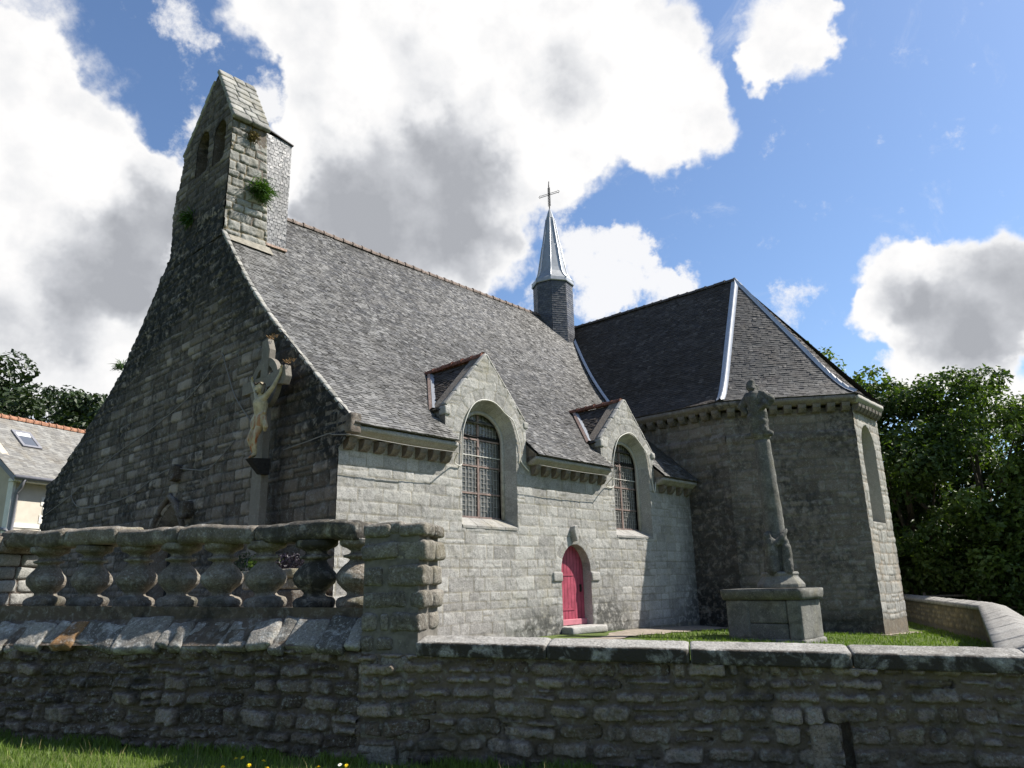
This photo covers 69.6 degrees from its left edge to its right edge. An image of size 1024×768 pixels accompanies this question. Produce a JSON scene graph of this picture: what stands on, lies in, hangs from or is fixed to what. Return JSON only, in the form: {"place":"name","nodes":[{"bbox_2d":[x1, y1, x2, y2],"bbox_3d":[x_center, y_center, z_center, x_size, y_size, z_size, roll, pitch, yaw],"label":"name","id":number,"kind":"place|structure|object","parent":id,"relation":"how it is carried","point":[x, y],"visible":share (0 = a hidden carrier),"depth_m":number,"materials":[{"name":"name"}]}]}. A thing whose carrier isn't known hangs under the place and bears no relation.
{"place":"outdoors","nodes":[
{"label":"outdoors","id":0,"kind":"place"},
{"bbox_2d":[0,731,668,767],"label":"grass","id":1,"kind":"structure","parent":0,"point":[150,755],"depth_m":7.48,"materials":[{"name":"green plant"}]},
{"bbox_2d":[0,623,991,767],"bbox_3d":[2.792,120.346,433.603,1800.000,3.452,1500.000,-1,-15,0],"label":"ground","id":2,"kind":"structure","parent":0,"point":[594,635],"depth_m":7.93,"materials":[{"name":"green plant"}]},
{"bbox_2d":[0,349,74,426],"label":"woodland tree","id":3,"kind":"object","parent":2,"relation":"on","point":[19,400],"visible":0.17,"depth_m":54.53,"materials":[{"name":"green plant"}]},
{"bbox_2d":[0,413,85,532],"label":"house","id":4,"kind":"structure","parent":2,"relation":"on","point":[34,455],"depth_m":30.35,"materials":[{"name":"stone"}]},
{"bbox_2d":[11,429,42,449],"bbox_3d":[-21.066,2.432,31.934,1.048,0.910,0.850,-8,-17,22],"label":"roof window","id":5,"kind":"structure","parent":4,"relation":"in","point":[24,439],"depth_m":31.88,"materials":[{"name":"white glass"}]},
{"bbox_2d":[28,383,87,423],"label":"woodland tree","id":6,"kind":"object","parent":2,"relation":"on","point":[57,397],"visible":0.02,"depth_m":63.65,"materials":[{"name":"green plant"}]},
{"bbox_2d":[49,389,107,425],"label":"woodland tree","id":7,"kind":"object","parent":2,"relation":"on","point":[78,407],"visible":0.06,"depth_m":56.05,"materials":[{"name":"green plant"}]},
{"bbox_2d":[67,401,104,429],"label":"woodland tree","id":8,"kind":"object","parent":2,"relation":"on","point":[83,424],"depth_m":52.85,"materials":[{"name":"green plant"}]},
{"bbox_2d":[0,606,362,759],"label":"balustrade wall","id":9,"kind":"structure","parent":2,"relation":"on","point":[286,679],"depth_m":8.28,"materials":[{"name":"stone"}]},
{"bbox_2d":[0,536,38,605],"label":"end pier","id":10,"kind":"structure","parent":9,"relation":"on","point":[18,566],"depth_m":10.45,"materials":[{"name":"stone"}]},
{"bbox_2d":[0,519,372,607],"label":"balustrade","id":11,"kind":"object","parent":9,"relation":"on","point":[220,579],"visible":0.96,"depth_m":9.30,"materials":[{"name":"stone"}]},
{"bbox_2d":[3,729,417,767],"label":"broad weeds","id":12,"kind":"object","parent":2,"relation":"on","point":[158,749],"visible":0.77,"depth_m":7.34,"materials":[{"name":"green plant"}]},
{"bbox_2d":[0,731,762,767],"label":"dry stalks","id":13,"kind":"object","parent":2,"relation":"on","point":[205,753],"visible":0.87,"depth_m":7.43,"materials":[{"name":"plant"}]},
{"bbox_2d":[358,521,445,764],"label":"pillar","id":14,"kind":"structure","parent":2,"relation":"on","point":[403,595],"depth_m":7.73,"materials":[{"name":"stone"}]},
{"bbox_2d":[0,727,862,767],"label":"verge grass","id":15,"kind":"structure","parent":2,"relation":"on","point":[227,750],"depth_m":7.55,"materials":[{"name":"green plant"}]},
{"bbox_2d":[39,69,908,636],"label":"church","id":16,"kind":"structure","parent":2,"relation":"on","point":[381,347],"depth_m":22.40,"materials":[{"name":"stone"}]},
{"bbox_2d":[110,359,126,370],"bbox_3d":[-13.097,-0.579,24.565,0.564,0.519,0.582,-2,-15,3],"label":"plant tuft","id":17,"kind":"object","parent":16,"relation":"on","point":[119,365],"visible":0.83,"depth_m":24.46,"materials":[{"name":"green plant"}]},
{"bbox_2d":[45,355,221,514],"bbox_3d":[-12.299,1.987,23.067,12.907,3.170,0.023,-15,-20,40],"label":"cable","id":18,"kind":"object","parent":16,"relation":"attached to","point":[143,434],"visible":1,"depth_m":21.80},
{"bbox_2d":[71,440,234,507],"bbox_3d":[-10.957,2.892,21.554,11.323,0.872,0.044,-15,-20,40],"label":"cable","id":19,"kind":"object","parent":16,"relation":"attached to","point":[154,477],"visible":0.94,"depth_m":20.83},
{"bbox_2d":[172,207,195,230],"bbox_3d":[-9.971,-5.045,22.478,0.716,0.832,0.671,-8,-17,24],"label":"plant tuft","id":20,"kind":"object","parent":16,"relation":"attached to","point":[186,219],"visible":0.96,"depth_m":22.45,"materials":[{"name":"green plant"}]},
{"bbox_2d":[222,354,250,421],"bbox_3d":[-6.788,0.146,18.312,2.116,2.365,0.038,-15,-20,41],"label":"cable","id":21,"kind":"object","parent":16,"relation":"attached to","point":[232,389],"visible":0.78,"depth_m":18.54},
{"bbox_2d":[245,125,260,144],"bbox_3d":[-7.796,-7.500,22.128,0.461,0.554,0.576,-4,-16,9],"label":"plant tuft","id":22,"kind":"object","parent":16,"relation":"attached to","point":[252,136],"visible":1,"depth_m":22.11,"materials":[{"name":"green plant"}]},
{"bbox_2d":[246,173,280,209],"bbox_3d":[-7.332,-5.675,21.840,1.156,1.200,1.114,0,-15,-4],"label":"plant tuft","id":23,"kind":"object","parent":16,"relation":"attached to","point":[264,191],"visible":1,"depth_m":21.80,"materials":[{"name":"green plant"}]},
{"bbox_2d":[283,433,349,449],"bbox_3d":[-4.200,1.187,15.597,2.424,0.133,0.091,-14,-20,39],"label":"cable","id":24,"kind":"object","parent":16,"relation":"attached to","point":[315,438],"visible":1,"depth_m":15.56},
{"bbox_2d":[351,434,457,452],"bbox_3d":[-2.247,1.309,15.924,0.030,0.061,2.981,-15,-20,40],"label":"cable","id":25,"kind":"object","parent":16,"relation":"attached to","point":[403,444],"visible":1,"depth_m":15.79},
{"bbox_2d":[462,415,499,519],"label":"window","id":26,"kind":"structure","parent":16,"relation":"in","point":[480,465],"depth_m":18.63,"materials":[{"name":"grey glass"}]},
{"bbox_2d":[454,399,528,470],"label":"molding","id":27,"kind":"structure","parent":16,"relation":"attached to","point":[464,426],"depth_m":18.44,"materials":[{"name":"grey stone"}]},
{"bbox_2d":[561,546,586,625],"bbox_3d":[1.582,5.450,20.032,0.112,2.110,1.320,-15,-20,40],"label":"door","id":28,"kind":"structure","parent":16,"relation":"in","point":[576,582],"depth_m":20.14,"materials":[{"name":"paint"}]},
{"bbox_2d":[540,465,612,476],"bbox_3d":[1.820,2.398,20.212,0.020,0.041,3.300,-15,-20,40],"label":"cable","id":29,"kind":"object","parent":16,"relation":"attached to","point":[575,471],"visible":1,"depth_m":20.10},
{"bbox_2d":[612,445,637,530],"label":"window","id":30,"kind":"structure","parent":16,"relation":"in","point":[625,510],"depth_m":23.21,"materials":[{"name":"grey glass"}]},
{"bbox_2d":[606,433,655,492],"bbox_3d":[3.639,2.389,22.836,0.374,1.838,2.998,-12,-19,34],"label":"hood mould","id":31,"kind":"object","parent":16,"relation":"attached to","point":[613,464],"visible":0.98,"depth_m":22.96,"materials":[{"name":"grey stone"}]},
{"bbox_2d":[856,425,885,522],"bbox_3d":[11.806,3.034,24.766,0.600,3.250,1.320,-15,-20,40],"label":"blind window","id":32,"kind":"structure","parent":16,"relation":"in","point":[873,481],"depth_m":25.12,"materials":[{"name":"stone"}]},
{"bbox_2d":[355,635,1023,767],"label":"rubble wall","id":33,"kind":"structure","parent":2,"relation":"on","point":[621,703],"depth_m":6.75,"materials":[{"name":"stone"}]},
{"bbox_2d":[720,380,826,642],"bbox_3d":[6.850,3.405,20.164,2.190,7.181,1.651,-15,-20,40],"label":"calvary","id":34,"kind":"object","parent":2,"relation":"on","point":[777,604],"visible":0.95,"depth_m":19.25,"materials":[{"name":"stone"}]},
{"bbox_2d":[808,341,911,528],"bbox_3d":[15.204,4.615,37.247,9.599,14.419,8.101,-12,-18,33],"label":"broadleaf tree","id":35,"kind":"object","parent":2,"relation":"on","point":[829,353],"depth_m":37.00,"materials":[{"name":"green plant"}]},
{"bbox_2d":[850,376,941,582],"bbox_3d":[18.736,6.260,41.477,10.360,13.610,11.102,-1,-15,0],"label":"broadleaf tree","id":36,"kind":"object","parent":2,"relation":"on","point":[928,499],"visible":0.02,"depth_m":37.93,"materials":[{"name":"green plant"}]},
{"bbox_2d":[888,495,940,582],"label":"undergrowth","id":37,"kind":"object","parent":2,"relation":"on","point":[897,527],"depth_m":37.29,"materials":[{"name":"green plant"}]},
{"bbox_2d":[852,364,1021,599],"bbox_3d":[18.917,5.160,34.894,8.436,12.397,8.474,6,-17,-26],"label":"broadleaf tree","id":38,"kind":"object","parent":2,"relation":"on","point":[895,399],"visible":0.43,"depth_m":32.97,"materials":[{"name":"green plant"}]},
{"bbox_2d":[909,581,987,599],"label":"undergrowth","id":39,"kind":"object","parent":2,"relation":"on","point":[920,590],"visible":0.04,"depth_m":32.95,"materials":[{"name":"green plant"}]},
{"bbox_2d":[883,401,1020,601],"bbox_3d":[24.489,6.770,38.836,11.458,11.621,10.579,-1,-15,0],"label":"broadleaf tree","id":40,"kind":"object","parent":2,"relation":"on","point":[995,450],"visible":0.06,"depth_m":36.77,"materials":[{"name":"green plant"}]},
{"bbox_2d":[885,363,1023,615],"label":"broadleaf tree","id":41,"kind":"object","parent":2,"relation":"on","point":[1007,582],"visible":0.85,"depth_m":31.58,"materials":[{"name":"green plant"}]},
{"bbox_2d":[903,594,1023,649],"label":"boundary wall","id":42,"kind":"structure","parent":2,"relation":"on","point":[994,625],"depth_m":22.12,"materials":[{"name":"stone"}]},
{"bbox_2d":[923,593,1023,608],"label":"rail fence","id":43,"kind":"object","parent":2,"relation":"on","point":[979,599],"visible":0.25,"depth_m":30.95,"materials":[{"name":"brown wood"}]},
{"bbox_2d":[986,424,1023,557],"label":"broadleaf tree","id":44,"kind":"object","parent":2,"relation":"on","point":[998,544],"visible":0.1,"depth_m":32.21,"materials":[{"name":"green plant"}]},
{"bbox_2d":[0,0,1023,525],"label":"sky","id":45,"kind":"structure","parent":0,"point":[856,166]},
{"bbox_2d":[585,625,921,638],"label":"path","id":46,"kind":"structure","parent":0,"point":[623,634],"depth_m":20.94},
{"bbox_2d":[242,333,295,590],"bbox_3d":[-5.498,2.461,16.067,1.987,7.479,0.223,-15,-20,40],"label":"mission cross","id":47,"kind":"object","parent":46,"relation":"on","point":[266,372],"visible":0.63,"depth_m":16.31,"materials":[{"name":"stone"}]},
{"bbox_2d":[245,365,282,474],"bbox_3d":[-5.565,0.824,16.204,1.434,2.332,0.480,-15,-20,40],"label":"statue","id":48,"kind":"object","parent":47,"relation":"attached to","point":[258,425],"visible":1,"depth_m":15.98,"materials":[{"name":"brown stone"}]},
{"bbox_2d":[240,568,302,606],"bbox_3d":[-4.379,4.279,13.639,2.010,1.635,0.674,-15,-20,40],"label":"stone trough","id":49,"kind":"object","parent":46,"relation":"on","point":[291,596],"visible":0.14,"depth_m":13.10,"materials":[{"name":"stone"}]},
{"bbox_2d":[234,551,255,570],"bbox_3d":[-5.396,3.755,14.931,0.692,0.699,0.611,-15,-20,40],"label":"shrub","id":50,"kind":"object","parent":49,"relation":"in","point":[240,560],"visible":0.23,"depth_m":14.86,"materials":[{"name":"green plant"}]},
{"bbox_2d":[244,555,280,568],"bbox_3d":[-4.779,3.464,14.230,1.086,0.362,0.604,-15,-20,40],"label":"potted plant","id":51,"kind":"object","parent":49,"relation":"in","point":[252,563],"visible":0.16,"depth_m":14.15,"materials":[{"name":"green plant"}]},
{"bbox_2d":[275,552,304,568],"bbox_3d":[-4.148,3.302,13.668,0.793,0.339,0.618,-15,-20,40],"label":"potted plant","id":52,"kind":"object","parent":49,"relation":"in","point":[282,563],"visible":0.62,"depth_m":13.50,"materials":[{"name":"purple plant"}]},
{"bbox_2d":[637,620,987,659],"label":"lawn grass","id":53,"kind":"structure","parent":0,"point":[918,626],"depth_m":19.83,"materials":[{"name":"green plant"}]}
]}

